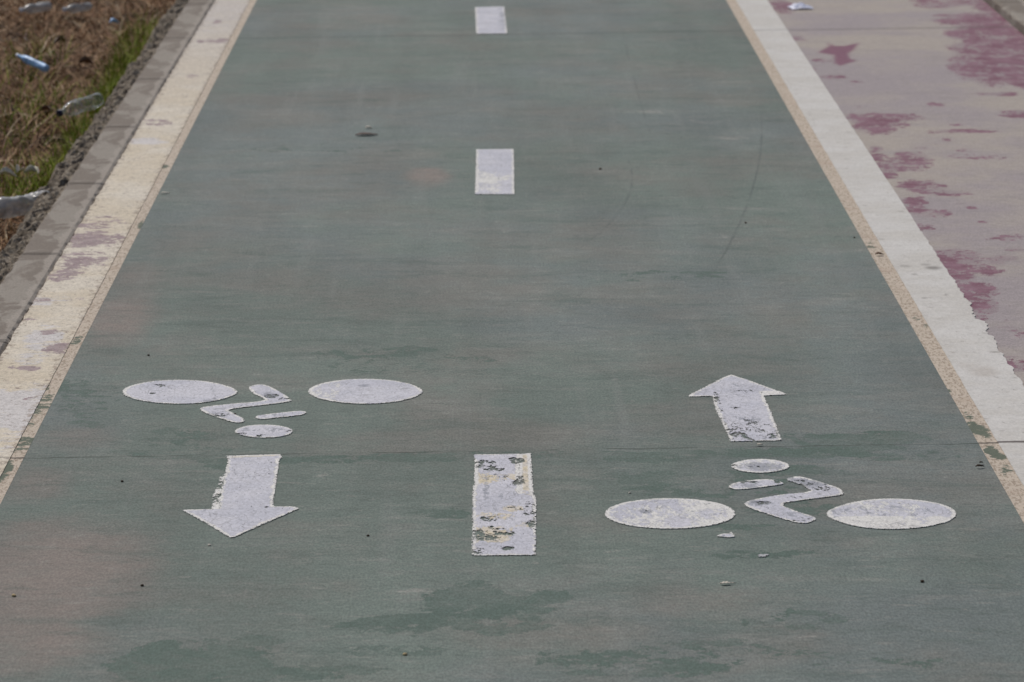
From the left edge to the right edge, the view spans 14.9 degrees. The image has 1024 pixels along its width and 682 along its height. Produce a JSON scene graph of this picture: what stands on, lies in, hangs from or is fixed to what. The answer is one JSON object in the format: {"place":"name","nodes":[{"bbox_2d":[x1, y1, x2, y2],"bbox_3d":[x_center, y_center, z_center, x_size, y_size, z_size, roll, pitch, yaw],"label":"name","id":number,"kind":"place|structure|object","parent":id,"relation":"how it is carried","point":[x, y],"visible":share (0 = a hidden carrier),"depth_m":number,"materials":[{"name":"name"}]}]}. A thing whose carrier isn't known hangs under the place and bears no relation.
{"place":"outdoors","nodes":[
{"label":"outdoors","id":0,"kind":"place"},
{"bbox_2d":[0,0,175,251],"bbox_3d":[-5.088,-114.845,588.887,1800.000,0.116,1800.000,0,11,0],"label":"ground","id":1,"kind":"structure","parent":0,"point":[63,67],"depth_m":12.82,"materials":[{"name":"brown plant"}]},
{"bbox_2d":[0,342,6,355],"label":"kerbstone","id":2,"kind":"object","parent":1,"relation":"on","point":[3,345],"visible":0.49,"depth_m":7.67,"materials":[{"name":"concrete"}]},
{"bbox_2d":[20,33,28,41],"bbox_3d":[-1.629,-1.014,13.111,0.023,0.025,0.050,-24,21,-23],"label":"dead leaf","id":3,"kind":"object","parent":1,"relation":"on","point":[25,36],"visible":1,"depth_m":13.11,"materials":[{"name":"plant"}]},
{"bbox_2d":[0,190,49,218],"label":"plastic bottle","id":4,"kind":"object","parent":1,"relation":"on","point":[15,206],"visible":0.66,"depth_m":9.59,"materials":[{"name":"plastic"}]},
{"bbox_2d":[0,255,59,344],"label":"kerbstone","id":5,"kind":"object","parent":1,"relation":"on","point":[22,284],"visible":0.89,"depth_m":8.28,"materials":[{"name":"concrete"}]},
{"bbox_2d":[15,53,48,71],"bbox_3d":[-1.523,-0.886,12.452,0.151,0.027,0.026,25,25,38],"label":"plastic bottle","id":6,"kind":"object","parent":1,"relation":"on","point":[39,65],"visible":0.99,"depth_m":12.43,"materials":[{"name":"blue plastic"}]},
{"bbox_2d":[19,1,51,13],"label":"plastic bottle","id":7,"kind":"object","parent":1,"relation":"on","point":[39,6],"visible":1,"depth_m":13.93,"materials":[{"name":"clear plastic"}]},
{"bbox_2d":[38,105,50,111],"bbox_3d":[-1.357,-0.676,11.407,0.040,0.020,0.018,4,-5,18],"label":"dead leaf","id":8,"kind":"object","parent":1,"relation":"on","point":[44,107],"visible":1,"depth_m":11.40,"materials":[{"name":"brown plant"}]},
{"bbox_2d":[54,36,64,43],"bbox_3d":[-1.507,-1.001,13.045,0.050,0.025,0.023,-11,-2,-43],"label":"dead leaf","id":9,"kind":"object","parent":1,"relation":"on","point":[57,39],"visible":0.94,"depth_m":13.04,"materials":[{"name":"plant"}]},
{"bbox_2d":[20,184,102,256],"bbox_3d":[-1.048,-0.181,9.199,0.092,0.224,0.990,0,11,0],"label":"kerbstone","id":10,"kind":"object","parent":1,"relation":"on","point":[54,233],"visible":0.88,"depth_m":9.12,"materials":[{"name":"concrete"}]},
{"bbox_2d":[62,2,92,12],"bbox_3d":[-1.548,-1.185,13.960,0.121,0.035,0.035,-15,18,-43],"label":"plastic bottle","id":11,"kind":"object","parent":1,"relation":"on","point":[77,8],"visible":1,"depth_m":13.95,"materials":[{"name":"clear plastic"}]},
{"bbox_2d":[56,93,103,116],"bbox_3d":[-1.245,-0.676,11.290,0.044,0.046,0.166,10,24,40],"label":"plastic bottle","id":12,"kind":"object","parent":1,"relation":"on","point":[59,112],"visible":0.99,"depth_m":11.26,"materials":[{"name":"clear plastic"}]},
{"bbox_2d":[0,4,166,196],"bbox_3d":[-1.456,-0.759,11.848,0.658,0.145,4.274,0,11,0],"label":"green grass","id":13,"kind":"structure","parent":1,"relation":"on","point":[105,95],"depth_m":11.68,"materials":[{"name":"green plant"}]},
{"bbox_2d":[0,167,16,176],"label":"dead leaf","id":14,"kind":"object","parent":13,"relation":"on","point":[3,170],"visible":0.99,"depth_m":10.20,"materials":[{"name":"grey plant"}]},
{"bbox_2d":[16,164,23,172],"bbox_3d":[-1.286,-0.449,10.258,0.020,0.022,0.045,20,15,11],"label":"dead leaf","id":15,"kind":"object","parent":13,"relation":"on","point":[18,169],"visible":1,"depth_m":10.25,"materials":[{"name":"grey plant"}]},
{"bbox_2d":[23,165,38,173],"bbox_3d":[-1.254,-0.446,10.240,0.050,0.025,0.022,7,-4,30],"label":"dead leaf","id":16,"kind":"object","parent":13,"relation":"on","point":[28,168],"visible":0.98,"depth_m":10.23,"materials":[{"name":"grey plant"}]},
{"bbox_2d":[78,56,93,63],"bbox_3d":[-1.355,-0.892,12.491,0.050,0.025,0.023,-3,29,-13],"label":"dead leaf","id":17,"kind":"object","parent":1,"relation":"on","point":[85,59],"visible":1,"depth_m":12.49,"materials":[{"name":"brown plant"}]},
{"bbox_2d":[0,0,188,284],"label":"concrete bed","id":18,"kind":"object","parent":1,"relation":"on","point":[45,201],"visible":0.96,"depth_m":10.29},
{"bbox_2d":[67,128,136,185],"bbox_3d":[-1.057,-0.375,10.179,0.092,0.224,0.976,0,11,0],"label":"kerbstone","id":19,"kind":"object","parent":1,"relation":"on","point":[98,164],"visible":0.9,"depth_m":10.11,"materials":[{"name":"concrete"}]},
{"bbox_2d":[110,18,118,23],"bbox_3d":[-1.369,-1.101,13.499,0.026,0.020,0.027,6,13,29],"label":"plastic scrap","id":20,"kind":"object","parent":1,"relation":"on","point":[113,20],"visible":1,"depth_m":13.49,"materials":[{"name":"blue plastic"}]},
{"bbox_2d":[104,80,165,129],"bbox_3d":[-1.066,-0.570,11.162,0.092,0.224,0.996,0,11,0],"label":"kerbstone","id":21,"kind":"object","parent":1,"relation":"on","point":[132,110],"visible":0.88,"depth_m":11.08,"materials":[{"name":"concrete"}]},
{"bbox_2d":[137,38,190,80],"bbox_3d":[-1.074,-0.767,12.161,0.092,0.224,1.009,0,11,0],"label":"kerbstone","id":22,"kind":"object","parent":1,"relation":"on","point":[164,60],"visible":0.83,"depth_m":12.09,"materials":[{"name":"concrete"}]},
{"bbox_2d":[163,4,211,39],"bbox_3d":[-1.083,-0.964,13.155,0.092,0.224,0.984,0,11,0],"label":"kerbstone","id":23,"kind":"object","parent":1,"relation":"on","point":[187,23],"visible":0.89,"depth_m":13.10,"materials":[{"name":"concrete"}]},
{"bbox_2d":[186,0,214,5],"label":"kerbstone","id":24,"kind":"object","parent":1,"relation":"on","point":[209,2],"visible":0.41,"depth_m":13.68,"materials":[{"name":"concrete"}]},
{"bbox_2d":[984,0,1023,11],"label":"kerbstone","id":25,"kind":"object","parent":1,"relation":"on","point":[993,4],"visible":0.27,"depth_m":13.49,"materials":[{"name":"concrete"}]},
{"bbox_2d":[997,2,1023,34],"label":"kerbstone","id":26,"kind":"object","parent":1,"relation":"on","point":[1011,13],"visible":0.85,"depth_m":13.19,"materials":[{"name":"concrete"}]},
{"bbox_2d":[0,0,1023,681],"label":"cycle path","id":27,"kind":"structure","parent":0,"point":[574,322],"depth_m":7.23,"materials":[{"name":"green paint"}]},
{"bbox_2d":[0,0,255,503],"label":"edge line","id":28,"kind":"object","parent":27,"relation":"on","point":[38,355],"visible":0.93,"depth_m":8.76,"materials":[{"name":"beige paint"}]},
{"bbox_2d":[182,454,297,537],"bbox_3d":[-0.440,0.252,6.450,0.188,0.001,0.587,0,11,0],"label":"direction arrow","id":29,"kind":"object","parent":27,"relation":"on","point":[232,516],"visible":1,"depth_m":6.42,"materials":[{"name":"white paint"}]},
{"bbox_2d":[122,379,422,437],"bbox_3d":[-0.441,0.121,7.114,0.556,0.001,0.505,0,11,0],"label":"bicycle symbol","id":30,"kind":"object","parent":27,"relation":"on","point":[389,391],"visible":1,"depth_m":7.22,"materials":[{"name":"white paint"}]},
{"bbox_2d":[355,132,377,134],"bbox_3d":[-0.389,-0.554,10.508,0.062,0.006,0.030,-2,11,-12],"label":"leaf","id":31,"kind":"object","parent":27,"relation":"on","point":[363,133],"visible":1,"depth_m":10.51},
{"bbox_2d":[475,7,506,33],"bbox_3d":[-0.071,-1.078,13.172,0.108,0.001,0.800,0,11,0],"label":"line dash","id":32,"kind":"object","parent":27,"relation":"on","point":[488,19],"visible":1,"depth_m":13.15,"materials":[{"name":"white paint"}]},
{"bbox_2d":[475,149,514,194],"bbox_3d":[-0.043,-0.429,9.890,0.102,0.001,0.752,0,11,0],"label":"line dash","id":33,"kind":"object","parent":27,"relation":"on","point":[501,169],"visible":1,"depth_m":9.86,"materials":[{"name":"white paint"}]},
{"bbox_2d":[471,453,536,555],"bbox_3d":[-0.013,0.262,6.398,0.107,0.001,0.710,0,11,0],"label":"line dash","id":34,"kind":"object","parent":27,"relation":"on","point":[485,500],"visible":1,"depth_m":6.38,"materials":[{"name":"white paint"}]},
{"bbox_2d":[717,532,734,537],"bbox_3d":[0.337,0.305,6.179,0.029,0.001,0.034,0,11,0],"label":"paint splash","id":35,"kind":"object","parent":27,"relation":"on","point":[727,535],"visible":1,"depth_m":6.17,"materials":[{"name":"white paint"}]},
{"bbox_2d":[689,375,786,441],"bbox_3d":[0.416,0.119,7.119,0.181,0.001,0.574,0,11,0],"label":"direction arrow","id":36,"kind":"object","parent":27,"relation":"on","point":[756,408],"visible":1,"depth_m":7.13,"materials":[{"name":"white paint"}]},
{"bbox_2d":[605,459,955,529],"bbox_3d":[0.432,0.250,6.459,0.567,0.001,0.499,0,11,0],"label":"bicycle symbol","id":37,"kind":"object","parent":27,"relation":"on","point":[844,513],"visible":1,"depth_m":6.34,"materials":[{"name":"white paint"}]},
{"bbox_2d":[726,0,1023,522],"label":"edge line","id":38,"kind":"object","parent":27,"relation":"on","point":[983,382],"visible":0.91,"depth_m":8.57,"materials":[{"name":"white paint"}]},
{"bbox_2d":[768,0,1023,385],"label":"footpath","id":39,"kind":"structure","parent":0,"point":[927,96],"depth_m":10.89,"materials":[{"name":"pink concrete"}]},
{"bbox_2d":[788,2,812,9],"bbox_3d":[0.991,-1.155,13.504,0.079,0.019,0.070,-2,11,-12],"label":"wrapper","id":40,"kind":"object","parent":39,"relation":"on","point":[797,5],"visible":1,"depth_m":13.48,"materials":[{"name":"white plastic"}]}
]}

